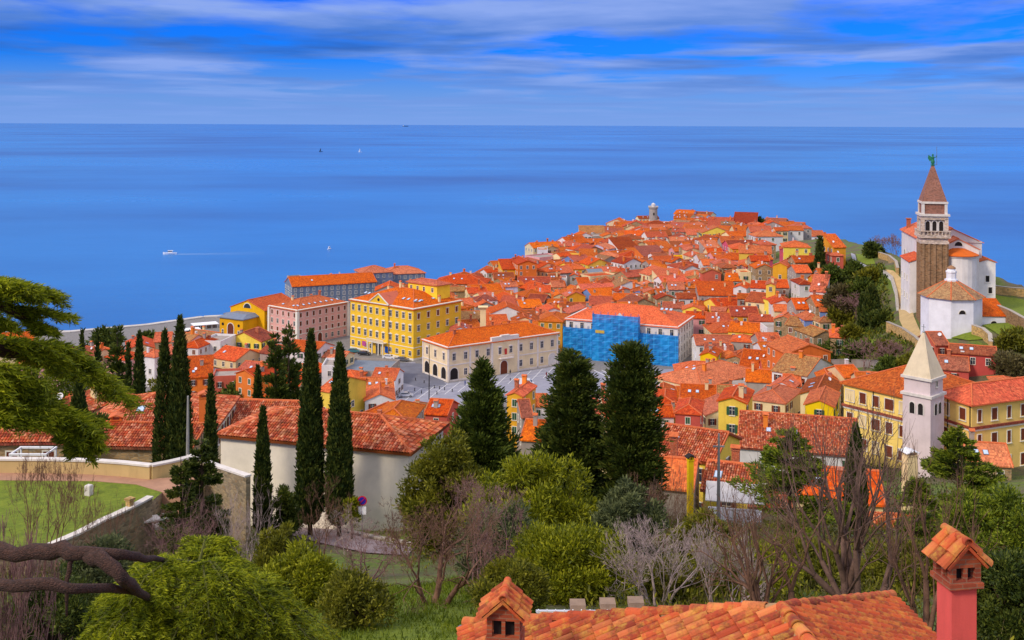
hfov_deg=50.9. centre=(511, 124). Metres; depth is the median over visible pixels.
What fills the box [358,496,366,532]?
road sign
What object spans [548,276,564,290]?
house
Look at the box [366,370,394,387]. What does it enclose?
house
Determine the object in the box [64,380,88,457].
cypress tree
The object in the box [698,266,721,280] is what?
house
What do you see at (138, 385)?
cypress tree
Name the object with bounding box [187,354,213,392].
house
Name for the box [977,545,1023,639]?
evergreen tree
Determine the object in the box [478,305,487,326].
chimney stack
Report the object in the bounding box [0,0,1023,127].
sky
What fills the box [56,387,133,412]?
house
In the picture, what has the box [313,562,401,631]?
shrub
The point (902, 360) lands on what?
shrub
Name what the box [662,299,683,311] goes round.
house
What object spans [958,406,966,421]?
window
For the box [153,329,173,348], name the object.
house
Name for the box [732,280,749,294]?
house
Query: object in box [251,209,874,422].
town houses
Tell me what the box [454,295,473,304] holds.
house
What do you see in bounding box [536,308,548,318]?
house
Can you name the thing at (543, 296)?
house
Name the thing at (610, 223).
house
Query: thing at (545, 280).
house
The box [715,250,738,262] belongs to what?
house
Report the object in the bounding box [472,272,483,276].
house
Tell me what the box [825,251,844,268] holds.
house
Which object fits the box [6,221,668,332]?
sea wall
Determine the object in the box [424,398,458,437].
house
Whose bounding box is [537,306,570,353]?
house
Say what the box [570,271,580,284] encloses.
house
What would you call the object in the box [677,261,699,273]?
house
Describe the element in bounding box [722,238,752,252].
house
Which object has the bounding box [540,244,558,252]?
house
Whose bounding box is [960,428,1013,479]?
house
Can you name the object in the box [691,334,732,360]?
house
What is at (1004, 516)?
evergreen tree
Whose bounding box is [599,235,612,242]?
house
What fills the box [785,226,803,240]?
house
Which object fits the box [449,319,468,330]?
house
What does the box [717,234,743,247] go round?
house
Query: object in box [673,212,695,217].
house
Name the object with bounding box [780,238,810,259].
house
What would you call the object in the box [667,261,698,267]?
house
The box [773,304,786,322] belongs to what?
house
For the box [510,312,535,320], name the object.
house
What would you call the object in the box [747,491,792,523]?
house
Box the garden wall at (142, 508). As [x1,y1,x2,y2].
[24,495,152,574]
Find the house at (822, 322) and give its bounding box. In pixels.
[812,313,837,330]
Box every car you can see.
[348,348,360,352]
[358,350,370,355]
[382,354,395,358]
[396,356,409,361]
[398,391,412,397]
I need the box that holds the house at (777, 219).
[764,216,788,222]
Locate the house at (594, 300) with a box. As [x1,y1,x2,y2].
[588,295,612,305]
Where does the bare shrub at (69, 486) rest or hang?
on the ground at (1016, 480)
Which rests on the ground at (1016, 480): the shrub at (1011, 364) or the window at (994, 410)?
the shrub at (1011, 364)
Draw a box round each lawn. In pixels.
[0,480,161,572]
[856,254,874,264]
[867,338,913,359]
[951,332,982,339]
[984,295,1023,333]
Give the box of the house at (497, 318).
[479,314,507,325]
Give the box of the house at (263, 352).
[259,338,285,361]
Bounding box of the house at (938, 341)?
[918,331,948,356]
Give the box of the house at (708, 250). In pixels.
[703,245,722,252]
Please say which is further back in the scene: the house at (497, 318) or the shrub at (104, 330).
the house at (497, 318)
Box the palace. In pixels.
[348,278,462,360]
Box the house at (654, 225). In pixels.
[648,222,665,227]
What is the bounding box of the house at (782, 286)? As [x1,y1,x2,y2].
[768,278,789,297]
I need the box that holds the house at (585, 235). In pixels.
[574,231,592,237]
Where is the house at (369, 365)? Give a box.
[346,358,399,376]
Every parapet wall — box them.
[0,457,152,479]
[151,456,190,478]
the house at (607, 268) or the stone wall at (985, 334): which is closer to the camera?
the stone wall at (985, 334)
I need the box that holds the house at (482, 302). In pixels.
[472,299,493,309]
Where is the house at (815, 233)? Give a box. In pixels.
[812,230,823,238]
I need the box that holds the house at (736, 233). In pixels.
[721,227,745,239]
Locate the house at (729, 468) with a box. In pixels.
[700,444,758,508]
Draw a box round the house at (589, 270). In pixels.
[583,267,602,272]
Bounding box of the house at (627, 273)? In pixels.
[614,268,643,281]
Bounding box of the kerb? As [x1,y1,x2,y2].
[333,527,420,547]
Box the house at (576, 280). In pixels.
[573,277,590,284]
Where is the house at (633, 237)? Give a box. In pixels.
[617,233,644,240]
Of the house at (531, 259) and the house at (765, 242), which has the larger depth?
the house at (531, 259)
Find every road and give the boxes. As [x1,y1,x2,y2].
[274,527,410,554]
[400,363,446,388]
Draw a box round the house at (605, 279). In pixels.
[596,276,614,282]
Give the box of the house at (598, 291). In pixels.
[582,287,612,301]
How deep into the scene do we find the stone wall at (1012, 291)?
304.10 m
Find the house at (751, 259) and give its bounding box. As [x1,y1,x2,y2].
[747,255,769,269]
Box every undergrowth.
[0,527,266,633]
[375,514,685,568]
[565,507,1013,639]
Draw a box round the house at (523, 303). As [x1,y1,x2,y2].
[516,298,541,308]
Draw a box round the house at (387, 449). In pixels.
[217,406,449,531]
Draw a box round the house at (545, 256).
[525,253,552,260]
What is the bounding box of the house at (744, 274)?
[736,269,750,282]
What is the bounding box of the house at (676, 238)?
[668,236,687,242]
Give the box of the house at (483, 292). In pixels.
[473,291,496,297]
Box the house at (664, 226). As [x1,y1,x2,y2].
[657,224,681,229]
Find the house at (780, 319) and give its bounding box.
[773,311,789,336]
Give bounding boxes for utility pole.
[186,396,188,454]
[713,433,724,518]
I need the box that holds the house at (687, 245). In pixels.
[678,241,698,254]
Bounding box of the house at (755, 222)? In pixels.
[747,220,759,224]
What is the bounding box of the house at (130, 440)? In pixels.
[95,420,219,462]
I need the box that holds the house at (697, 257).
[693,251,713,263]
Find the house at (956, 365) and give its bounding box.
[937,349,969,379]
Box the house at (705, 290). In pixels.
[695,281,736,300]
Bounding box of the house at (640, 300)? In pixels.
[616,293,654,305]
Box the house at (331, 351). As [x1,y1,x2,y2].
[321,347,354,366]
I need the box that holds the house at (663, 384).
[655,381,675,389]
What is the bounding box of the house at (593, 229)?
[578,225,604,233]
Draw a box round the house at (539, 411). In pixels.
[535,388,547,418]
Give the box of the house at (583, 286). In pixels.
[573,281,613,289]
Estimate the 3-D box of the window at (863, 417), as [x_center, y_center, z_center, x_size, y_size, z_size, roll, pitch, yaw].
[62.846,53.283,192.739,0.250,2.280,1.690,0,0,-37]
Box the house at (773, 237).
[748,228,783,250]
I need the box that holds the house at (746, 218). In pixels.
[734,212,758,224]
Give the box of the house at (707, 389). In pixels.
[679,377,716,399]
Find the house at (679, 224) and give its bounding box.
[670,222,691,226]
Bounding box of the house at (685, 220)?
[675,219,690,221]
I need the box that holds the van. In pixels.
[518,378,533,383]
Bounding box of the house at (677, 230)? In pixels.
[671,226,684,234]
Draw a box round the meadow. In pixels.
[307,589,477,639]
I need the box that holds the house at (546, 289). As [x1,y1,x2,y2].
[528,281,550,296]
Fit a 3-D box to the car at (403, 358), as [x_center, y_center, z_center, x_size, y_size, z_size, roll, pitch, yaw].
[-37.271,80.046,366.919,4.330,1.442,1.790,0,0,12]
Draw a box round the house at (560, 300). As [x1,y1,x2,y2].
[552,296,568,304]
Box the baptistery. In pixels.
[917,265,1005,338]
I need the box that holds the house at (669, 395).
[655,388,676,404]
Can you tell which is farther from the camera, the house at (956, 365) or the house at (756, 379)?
the house at (756, 379)
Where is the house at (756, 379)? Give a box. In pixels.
[745,362,771,394]
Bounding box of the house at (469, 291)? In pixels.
[464,284,487,297]
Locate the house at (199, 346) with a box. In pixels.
[187,332,217,355]
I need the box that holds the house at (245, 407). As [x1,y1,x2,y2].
[231,398,299,423]
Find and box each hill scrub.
[837,259,910,358]
[840,259,914,359]
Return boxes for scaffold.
[563,311,677,366]
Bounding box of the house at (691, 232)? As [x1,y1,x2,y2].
[684,228,702,237]
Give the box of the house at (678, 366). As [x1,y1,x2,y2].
[672,358,714,369]
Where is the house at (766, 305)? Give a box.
[762,291,778,313]
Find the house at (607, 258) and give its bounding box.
[594,254,615,262]
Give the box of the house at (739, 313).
[726,306,758,321]
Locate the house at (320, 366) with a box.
[300,362,321,386]
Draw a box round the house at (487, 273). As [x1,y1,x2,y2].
[480,265,497,279]
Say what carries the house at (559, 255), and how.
on the ground at (1016, 480)
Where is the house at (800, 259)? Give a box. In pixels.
[787,251,814,264]
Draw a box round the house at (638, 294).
[625,290,648,297]
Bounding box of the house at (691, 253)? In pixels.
[683,248,697,258]
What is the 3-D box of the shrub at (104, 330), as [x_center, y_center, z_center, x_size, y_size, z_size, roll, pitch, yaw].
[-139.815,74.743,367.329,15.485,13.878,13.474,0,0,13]
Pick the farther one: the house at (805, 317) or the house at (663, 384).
the house at (805, 317)
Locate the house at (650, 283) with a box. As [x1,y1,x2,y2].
[638,276,653,287]
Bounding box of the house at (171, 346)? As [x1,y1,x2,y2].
[169,341,173,359]
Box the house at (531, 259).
[522,255,541,260]
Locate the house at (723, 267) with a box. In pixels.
[716,260,736,280]
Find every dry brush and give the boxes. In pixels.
[0,520,322,637]
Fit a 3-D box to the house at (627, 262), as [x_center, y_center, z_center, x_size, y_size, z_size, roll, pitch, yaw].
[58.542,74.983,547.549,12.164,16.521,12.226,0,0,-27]
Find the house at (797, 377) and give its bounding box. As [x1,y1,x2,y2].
[782,366,801,388]
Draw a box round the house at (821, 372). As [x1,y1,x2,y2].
[814,368,837,379]
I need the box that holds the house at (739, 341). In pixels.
[729,334,751,350]
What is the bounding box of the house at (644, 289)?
[634,286,653,292]
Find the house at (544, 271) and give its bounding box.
[537,265,560,275]
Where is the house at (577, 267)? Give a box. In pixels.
[567,262,585,272]
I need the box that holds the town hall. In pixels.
[421,318,559,381]
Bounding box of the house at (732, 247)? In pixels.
[728,242,749,252]
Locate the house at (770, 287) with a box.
[765,276,776,297]
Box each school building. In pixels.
[839,364,973,467]
[943,376,1023,466]
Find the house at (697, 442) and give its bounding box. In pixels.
[660,422,742,509]
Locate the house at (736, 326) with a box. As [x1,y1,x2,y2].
[727,319,761,334]
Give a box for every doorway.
[227,323,233,333]
[317,332,322,340]
[376,343,380,353]
[500,360,507,373]
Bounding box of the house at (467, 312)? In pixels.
[461,306,479,322]
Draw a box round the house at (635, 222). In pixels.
[622,219,648,226]
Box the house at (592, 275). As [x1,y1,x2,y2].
[580,272,614,281]
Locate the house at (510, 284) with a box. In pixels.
[499,278,518,294]
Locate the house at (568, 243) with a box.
[557,239,580,246]
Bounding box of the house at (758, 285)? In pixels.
[750,280,765,291]
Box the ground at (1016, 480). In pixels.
[0,238,1023,637]
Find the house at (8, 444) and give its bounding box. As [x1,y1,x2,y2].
[0,428,63,456]
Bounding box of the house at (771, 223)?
[758,219,784,227]
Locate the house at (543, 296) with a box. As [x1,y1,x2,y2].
[527,292,550,304]
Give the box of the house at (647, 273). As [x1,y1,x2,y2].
[638,265,662,281]
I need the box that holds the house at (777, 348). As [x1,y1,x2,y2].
[765,334,831,368]
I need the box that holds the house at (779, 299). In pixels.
[768,294,788,315]
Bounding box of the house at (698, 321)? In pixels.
[685,309,706,333]
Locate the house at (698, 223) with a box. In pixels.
[684,221,707,227]
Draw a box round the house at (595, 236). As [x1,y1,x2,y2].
[590,233,616,237]
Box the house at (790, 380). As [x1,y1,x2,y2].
[769,374,803,388]
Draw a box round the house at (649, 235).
[641,229,667,240]
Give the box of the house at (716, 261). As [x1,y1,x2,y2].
[709,258,737,267]
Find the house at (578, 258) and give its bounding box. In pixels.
[562,251,588,261]
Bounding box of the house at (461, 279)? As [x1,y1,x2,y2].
[437,272,490,285]
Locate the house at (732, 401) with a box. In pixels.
[716,383,754,434]
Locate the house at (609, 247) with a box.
[594,242,615,250]
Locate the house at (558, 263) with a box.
[555,259,564,265]
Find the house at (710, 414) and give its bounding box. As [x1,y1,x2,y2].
[703,393,719,428]
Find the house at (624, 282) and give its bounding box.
[612,276,640,288]
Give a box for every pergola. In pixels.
[9,446,56,456]
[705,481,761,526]
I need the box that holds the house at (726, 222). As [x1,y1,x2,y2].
[720,220,734,225]
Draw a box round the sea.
[0,123,1023,330]
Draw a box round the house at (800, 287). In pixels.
[790,275,810,297]
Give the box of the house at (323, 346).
[286,339,334,362]
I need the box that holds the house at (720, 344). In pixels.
[703,340,733,350]
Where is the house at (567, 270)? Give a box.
[548,265,573,285]
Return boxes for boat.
[163,250,176,253]
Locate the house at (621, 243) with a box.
[608,237,636,249]
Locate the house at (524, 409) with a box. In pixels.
[516,398,532,452]
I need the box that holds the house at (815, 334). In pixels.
[794,324,828,344]
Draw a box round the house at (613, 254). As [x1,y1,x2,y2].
[598,249,618,257]
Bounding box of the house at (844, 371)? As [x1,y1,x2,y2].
[825,359,858,409]
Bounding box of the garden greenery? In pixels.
[445,431,1019,509]
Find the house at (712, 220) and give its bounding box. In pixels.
[708,216,733,226]
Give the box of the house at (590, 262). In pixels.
[579,256,608,267]
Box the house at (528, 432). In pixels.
[519,413,545,460]
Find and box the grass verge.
[357,530,412,539]
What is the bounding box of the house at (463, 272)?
[456,268,473,274]
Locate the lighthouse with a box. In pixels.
[648,203,657,220]
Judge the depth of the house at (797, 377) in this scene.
264.31 m
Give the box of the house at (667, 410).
[653,404,674,426]
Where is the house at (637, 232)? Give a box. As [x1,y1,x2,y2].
[624,228,645,236]
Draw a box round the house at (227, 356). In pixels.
[214,343,259,368]
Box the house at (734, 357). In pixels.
[725,349,742,363]
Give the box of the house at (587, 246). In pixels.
[574,243,602,252]
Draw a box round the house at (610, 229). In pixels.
[604,227,622,232]
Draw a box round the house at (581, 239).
[557,234,588,243]
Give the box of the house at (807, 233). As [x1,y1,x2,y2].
[786,222,811,239]
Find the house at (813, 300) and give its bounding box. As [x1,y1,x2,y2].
[805,289,823,315]
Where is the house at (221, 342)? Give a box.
[205,333,235,354]
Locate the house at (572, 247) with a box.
[565,243,600,250]
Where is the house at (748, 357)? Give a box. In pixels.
[739,348,766,368]
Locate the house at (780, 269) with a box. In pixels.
[772,259,789,278]
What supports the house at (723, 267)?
on the ground at (1016, 480)
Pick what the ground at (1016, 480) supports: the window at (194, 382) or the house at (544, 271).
the house at (544, 271)
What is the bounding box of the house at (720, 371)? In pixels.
[655,358,749,385]
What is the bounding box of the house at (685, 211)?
[673,209,696,214]
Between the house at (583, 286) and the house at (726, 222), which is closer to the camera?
the house at (583, 286)
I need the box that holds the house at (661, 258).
[648,255,673,261]
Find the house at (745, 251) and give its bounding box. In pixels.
[738,243,771,259]
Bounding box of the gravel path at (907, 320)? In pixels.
[885,269,919,336]
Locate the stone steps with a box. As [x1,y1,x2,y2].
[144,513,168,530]
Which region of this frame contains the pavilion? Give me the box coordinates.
[191,321,218,328]
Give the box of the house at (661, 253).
[647,250,667,257]
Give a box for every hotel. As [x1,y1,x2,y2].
[284,272,376,301]
[354,265,393,285]
[386,263,425,283]
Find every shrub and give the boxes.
[0,509,61,639]
[0,559,98,639]
[58,526,135,615]
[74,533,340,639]
[85,325,124,349]
[134,329,155,338]
[139,487,238,554]
[212,481,281,561]
[216,380,242,397]
[252,519,309,573]
[260,534,343,609]
[269,483,304,537]
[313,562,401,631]
[341,496,362,539]
[453,498,543,580]
[465,553,553,612]
[589,474,669,570]
[627,447,698,553]
[628,479,682,546]
[635,552,725,604]
[666,501,743,560]
[703,537,806,599]
[758,216,765,222]
[766,533,869,590]
[807,262,813,273]
[814,336,841,358]
[818,281,859,313]
[820,261,846,288]
[826,306,854,327]
[836,323,865,340]
[840,258,864,281]
[840,337,875,362]
[845,274,873,298]
[851,263,880,281]
[860,535,936,593]
[861,239,885,258]
[866,307,893,328]
[871,353,899,371]
[872,338,898,359]
[894,475,944,543]
[895,351,911,366]
[987,349,1023,376]
[991,324,1023,353]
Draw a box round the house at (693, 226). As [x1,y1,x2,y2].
[685,224,707,227]
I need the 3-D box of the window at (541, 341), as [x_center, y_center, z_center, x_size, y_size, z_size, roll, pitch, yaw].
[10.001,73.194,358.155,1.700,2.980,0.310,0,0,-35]
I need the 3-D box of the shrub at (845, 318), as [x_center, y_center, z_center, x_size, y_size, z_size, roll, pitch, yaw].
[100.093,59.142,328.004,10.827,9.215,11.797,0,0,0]
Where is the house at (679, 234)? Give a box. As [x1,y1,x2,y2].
[667,232,690,240]
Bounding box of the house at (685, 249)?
[682,244,698,258]
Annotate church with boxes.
[635,215,659,220]
[899,218,996,313]
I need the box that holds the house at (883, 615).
[456,590,936,639]
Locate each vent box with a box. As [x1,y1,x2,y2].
[570,599,585,610]
[599,597,615,609]
[627,596,643,607]
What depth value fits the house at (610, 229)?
741.53 m
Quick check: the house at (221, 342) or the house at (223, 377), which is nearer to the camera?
the house at (223, 377)
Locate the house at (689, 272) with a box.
[684,268,701,277]
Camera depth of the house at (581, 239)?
646.54 m
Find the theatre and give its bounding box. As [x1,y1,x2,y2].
[218,293,290,334]
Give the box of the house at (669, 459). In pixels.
[659,431,701,520]
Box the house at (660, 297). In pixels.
[652,291,675,307]
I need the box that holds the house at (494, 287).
[467,278,505,290]
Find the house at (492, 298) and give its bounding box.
[472,293,497,304]
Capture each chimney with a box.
[108,411,124,423]
[197,389,207,421]
[476,577,533,639]
[684,453,695,515]
[899,447,919,509]
[921,523,992,639]
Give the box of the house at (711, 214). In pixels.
[695,211,715,216]
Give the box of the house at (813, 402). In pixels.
[803,385,840,415]
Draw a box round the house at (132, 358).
[104,350,134,384]
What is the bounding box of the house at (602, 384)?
[599,383,609,403]
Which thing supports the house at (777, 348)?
on the ground at (1016, 480)
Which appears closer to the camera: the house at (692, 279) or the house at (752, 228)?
the house at (692, 279)
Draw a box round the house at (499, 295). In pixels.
[495,290,512,303]
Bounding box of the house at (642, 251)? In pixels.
[634,245,663,258]
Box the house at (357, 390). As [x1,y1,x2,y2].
[320,375,367,411]
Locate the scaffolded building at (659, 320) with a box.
[564,300,694,362]
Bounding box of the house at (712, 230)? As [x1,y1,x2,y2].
[698,225,727,236]
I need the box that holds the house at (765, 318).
[748,313,773,322]
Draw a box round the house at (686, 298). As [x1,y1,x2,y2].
[674,292,696,304]
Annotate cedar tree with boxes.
[0,275,165,616]
[152,457,205,552]
[170,433,231,539]
[725,427,862,536]
[915,425,1006,521]
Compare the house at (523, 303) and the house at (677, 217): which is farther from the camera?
the house at (677, 217)
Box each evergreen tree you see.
[39,371,89,397]
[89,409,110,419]
[146,377,163,392]
[392,425,487,557]
[456,444,600,530]
[501,516,648,605]
[935,482,1023,554]
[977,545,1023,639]
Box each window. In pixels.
[5,450,18,456]
[42,450,53,456]
[191,380,196,385]
[216,382,222,387]
[227,413,230,426]
[243,303,250,307]
[297,353,302,358]
[368,403,375,408]
[452,352,456,360]
[463,350,467,359]
[475,349,479,357]
[486,347,489,356]
[498,346,502,354]
[509,344,512,353]
[511,426,516,433]
[512,399,516,406]
[512,412,516,420]
[519,343,522,351]
[519,359,522,366]
[536,409,540,416]
[540,340,543,348]
[540,356,543,363]
[550,338,553,346]
[685,417,689,424]
[699,467,704,483]
[708,418,715,425]
[720,502,735,507]
[726,406,737,415]
[726,424,737,433]
[754,403,761,410]
[772,405,779,411]
[774,374,780,379]
[775,321,780,326]
[814,409,823,414]
[823,324,828,329]
[836,340,842,345]
[844,388,854,402]
[858,391,866,405]
[859,414,866,428]
[870,417,880,432]
[871,441,879,455]
[872,394,879,408]
[884,397,894,412]
[885,421,892,435]
[886,444,892,459]
[898,401,902,414]
[898,424,902,438]
[938,348,945,353]
[944,401,949,416]
[954,241,962,245]
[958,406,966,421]
[970,357,975,364]
[977,409,982,422]
[977,434,981,440]
[985,275,989,282]
[985,358,990,365]
[988,287,992,293]
[991,406,998,421]
[991,431,997,441]
[1006,405,1012,418]
[1006,429,1011,443]
[1020,403,1023,416]
[1020,427,1023,441]
[1020,452,1023,465]
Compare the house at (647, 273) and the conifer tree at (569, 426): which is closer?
the conifer tree at (569, 426)
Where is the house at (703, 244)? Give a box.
[698,240,720,252]
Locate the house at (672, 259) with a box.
[665,254,683,264]
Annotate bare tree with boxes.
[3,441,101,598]
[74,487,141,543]
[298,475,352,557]
[314,504,431,578]
[318,506,372,554]
[373,471,511,612]
[439,475,529,593]
[591,515,719,605]
[678,512,778,602]
[684,459,844,603]
[736,389,940,595]
[831,291,858,318]
[842,336,896,369]
[867,434,1008,634]
[869,235,891,250]
[878,338,912,357]
[884,233,901,253]
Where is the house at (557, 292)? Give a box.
[550,288,564,297]
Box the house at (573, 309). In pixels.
[563,302,588,314]
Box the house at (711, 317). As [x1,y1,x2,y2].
[705,312,732,324]
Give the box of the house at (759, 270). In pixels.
[749,260,772,280]
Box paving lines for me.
[394,367,609,400]
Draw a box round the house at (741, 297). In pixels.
[737,293,748,305]
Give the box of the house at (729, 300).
[703,294,736,311]
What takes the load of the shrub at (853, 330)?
on the ground at (1016, 480)
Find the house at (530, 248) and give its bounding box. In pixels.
[525,240,559,254]
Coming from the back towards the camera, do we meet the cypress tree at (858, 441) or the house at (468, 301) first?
the house at (468, 301)
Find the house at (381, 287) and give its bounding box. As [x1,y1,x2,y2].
[374,280,398,291]
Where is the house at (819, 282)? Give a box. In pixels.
[809,271,829,294]
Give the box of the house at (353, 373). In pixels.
[347,367,367,376]
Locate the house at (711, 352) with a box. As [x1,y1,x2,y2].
[699,344,722,360]
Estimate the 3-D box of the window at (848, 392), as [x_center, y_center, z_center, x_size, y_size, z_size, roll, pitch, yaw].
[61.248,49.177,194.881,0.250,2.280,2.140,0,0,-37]
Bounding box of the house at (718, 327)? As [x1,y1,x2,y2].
[702,318,728,334]
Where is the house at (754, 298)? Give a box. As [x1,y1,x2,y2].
[744,291,789,313]
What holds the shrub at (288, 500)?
on the ground at (1016, 480)
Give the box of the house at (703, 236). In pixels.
[694,234,717,243]
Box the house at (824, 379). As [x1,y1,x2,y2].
[799,373,841,416]
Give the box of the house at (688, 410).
[673,397,704,426]
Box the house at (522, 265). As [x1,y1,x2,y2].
[511,254,537,279]
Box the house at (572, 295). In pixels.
[561,288,584,301]
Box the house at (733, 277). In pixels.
[724,269,741,285]
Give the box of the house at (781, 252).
[779,246,782,261]
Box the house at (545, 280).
[517,271,550,284]
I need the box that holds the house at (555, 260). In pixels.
[546,258,561,261]
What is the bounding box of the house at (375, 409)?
[364,401,388,412]
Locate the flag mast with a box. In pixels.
[428,345,429,398]
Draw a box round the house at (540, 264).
[535,259,553,268]
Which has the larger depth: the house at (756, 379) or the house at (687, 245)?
the house at (687, 245)
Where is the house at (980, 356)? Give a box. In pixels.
[948,343,996,376]
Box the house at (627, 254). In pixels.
[619,250,633,256]
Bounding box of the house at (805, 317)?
[792,310,814,326]
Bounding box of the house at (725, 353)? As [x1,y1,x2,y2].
[720,344,732,360]
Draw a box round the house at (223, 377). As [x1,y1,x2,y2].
[213,368,242,393]
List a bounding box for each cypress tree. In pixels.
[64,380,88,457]
[79,326,86,390]
[93,326,102,366]
[124,341,133,391]
[131,328,146,393]
[149,314,193,462]
[203,371,221,463]
[250,404,274,532]
[251,364,263,398]
[293,327,325,534]
[323,340,354,536]
[813,235,826,269]
[842,421,869,535]
[856,290,867,328]
[860,283,881,324]
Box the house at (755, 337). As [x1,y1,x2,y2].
[750,332,779,348]
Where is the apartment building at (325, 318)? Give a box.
[267,290,349,340]
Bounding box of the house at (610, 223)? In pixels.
[605,217,628,225]
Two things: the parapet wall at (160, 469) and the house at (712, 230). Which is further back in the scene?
the house at (712, 230)
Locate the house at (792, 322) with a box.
[784,315,804,336]
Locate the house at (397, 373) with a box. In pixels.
[371,365,403,397]
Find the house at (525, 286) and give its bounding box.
[518,280,552,291]
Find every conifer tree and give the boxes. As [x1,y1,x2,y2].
[102,324,131,390]
[260,332,292,398]
[281,323,301,399]
[449,354,523,487]
[525,347,609,510]
[591,338,673,515]
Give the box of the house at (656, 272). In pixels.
[651,268,683,281]
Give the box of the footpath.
[851,253,865,266]
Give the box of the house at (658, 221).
[645,219,668,224]
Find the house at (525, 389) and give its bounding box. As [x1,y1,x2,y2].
[505,374,536,446]
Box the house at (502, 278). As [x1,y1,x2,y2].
[494,277,511,282]
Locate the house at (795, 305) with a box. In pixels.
[786,297,809,314]
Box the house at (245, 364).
[238,360,266,369]
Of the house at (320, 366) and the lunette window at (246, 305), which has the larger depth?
the lunette window at (246, 305)
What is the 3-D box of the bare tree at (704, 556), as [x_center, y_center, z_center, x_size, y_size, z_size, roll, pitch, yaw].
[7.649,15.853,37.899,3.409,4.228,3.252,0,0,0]
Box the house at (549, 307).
[534,302,564,312]
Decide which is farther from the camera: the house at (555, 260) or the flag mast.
the house at (555, 260)
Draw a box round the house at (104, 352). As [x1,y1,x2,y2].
[85,341,108,369]
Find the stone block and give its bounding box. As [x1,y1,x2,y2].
[84,484,92,495]
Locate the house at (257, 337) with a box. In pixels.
[236,326,272,349]
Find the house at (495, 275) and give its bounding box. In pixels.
[492,272,514,280]
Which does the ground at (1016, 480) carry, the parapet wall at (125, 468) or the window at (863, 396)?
the parapet wall at (125, 468)
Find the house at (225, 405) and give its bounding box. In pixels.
[97,392,239,463]
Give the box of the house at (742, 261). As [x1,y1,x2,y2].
[738,259,744,268]
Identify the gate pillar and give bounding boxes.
[124,496,134,506]
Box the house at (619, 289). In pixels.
[611,285,633,293]
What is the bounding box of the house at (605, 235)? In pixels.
[599,232,616,238]
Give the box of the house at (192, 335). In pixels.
[184,326,202,342]
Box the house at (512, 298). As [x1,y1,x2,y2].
[498,292,526,305]
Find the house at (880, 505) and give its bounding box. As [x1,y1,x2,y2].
[795,465,885,517]
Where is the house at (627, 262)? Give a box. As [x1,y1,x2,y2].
[610,255,641,269]
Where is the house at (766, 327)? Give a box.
[760,323,773,331]
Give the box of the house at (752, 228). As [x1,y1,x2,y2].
[746,223,771,239]
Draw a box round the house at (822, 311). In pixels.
[819,295,830,316]
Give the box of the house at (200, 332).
[189,326,223,335]
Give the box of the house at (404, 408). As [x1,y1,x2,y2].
[377,399,425,418]
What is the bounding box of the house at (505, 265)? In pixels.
[498,257,514,274]
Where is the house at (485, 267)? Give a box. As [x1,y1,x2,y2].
[476,263,496,272]
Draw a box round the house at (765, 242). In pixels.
[752,238,776,259]
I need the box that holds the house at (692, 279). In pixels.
[685,278,700,282]
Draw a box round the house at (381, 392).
[364,381,395,410]
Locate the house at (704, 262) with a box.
[698,259,714,269]
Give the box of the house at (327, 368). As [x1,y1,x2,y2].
[322,358,334,384]
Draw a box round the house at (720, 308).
[710,302,727,312]
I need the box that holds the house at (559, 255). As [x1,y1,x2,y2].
[552,249,571,258]
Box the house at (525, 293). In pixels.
[514,287,549,297]
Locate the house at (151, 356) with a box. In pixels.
[143,347,170,386]
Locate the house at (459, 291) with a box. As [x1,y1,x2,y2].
[450,285,470,297]
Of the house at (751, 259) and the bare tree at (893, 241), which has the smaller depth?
the bare tree at (893, 241)
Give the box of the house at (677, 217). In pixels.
[673,215,687,219]
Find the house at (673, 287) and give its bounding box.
[665,281,684,296]
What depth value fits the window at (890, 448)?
188.38 m
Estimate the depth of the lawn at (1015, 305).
291.59 m
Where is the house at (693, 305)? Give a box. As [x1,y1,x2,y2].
[682,297,704,312]
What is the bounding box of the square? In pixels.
[396,362,673,403]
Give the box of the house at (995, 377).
[986,375,1012,379]
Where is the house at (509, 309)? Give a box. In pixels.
[489,300,522,320]
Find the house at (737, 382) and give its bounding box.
[732,378,745,384]
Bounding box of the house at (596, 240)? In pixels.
[585,238,603,242]
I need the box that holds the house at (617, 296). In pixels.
[612,290,629,302]
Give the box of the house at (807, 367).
[770,350,833,384]
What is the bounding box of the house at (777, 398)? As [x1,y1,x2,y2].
[752,384,800,413]
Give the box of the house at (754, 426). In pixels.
[737,410,857,483]
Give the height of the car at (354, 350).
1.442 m
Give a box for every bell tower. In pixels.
[900,324,946,477]
[914,154,950,324]
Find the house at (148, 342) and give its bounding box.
[125,335,155,351]
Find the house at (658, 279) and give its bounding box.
[653,270,686,287]
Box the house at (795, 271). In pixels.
[787,264,812,293]
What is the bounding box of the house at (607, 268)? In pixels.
[597,264,617,271]
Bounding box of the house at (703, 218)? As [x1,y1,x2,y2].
[694,217,707,220]
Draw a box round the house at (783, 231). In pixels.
[772,224,788,241]
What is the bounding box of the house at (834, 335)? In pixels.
[828,323,850,358]
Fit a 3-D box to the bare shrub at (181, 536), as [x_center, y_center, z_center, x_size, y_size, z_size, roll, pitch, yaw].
[-18.155,23.129,60.221,6.018,6.078,7.292,0,0,0]
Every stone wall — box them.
[186,454,251,550]
[831,359,877,367]
[878,252,898,274]
[883,270,898,310]
[886,321,918,346]
[971,324,992,345]
[995,285,1023,296]
[997,305,1023,328]
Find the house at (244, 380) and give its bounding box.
[234,360,287,397]

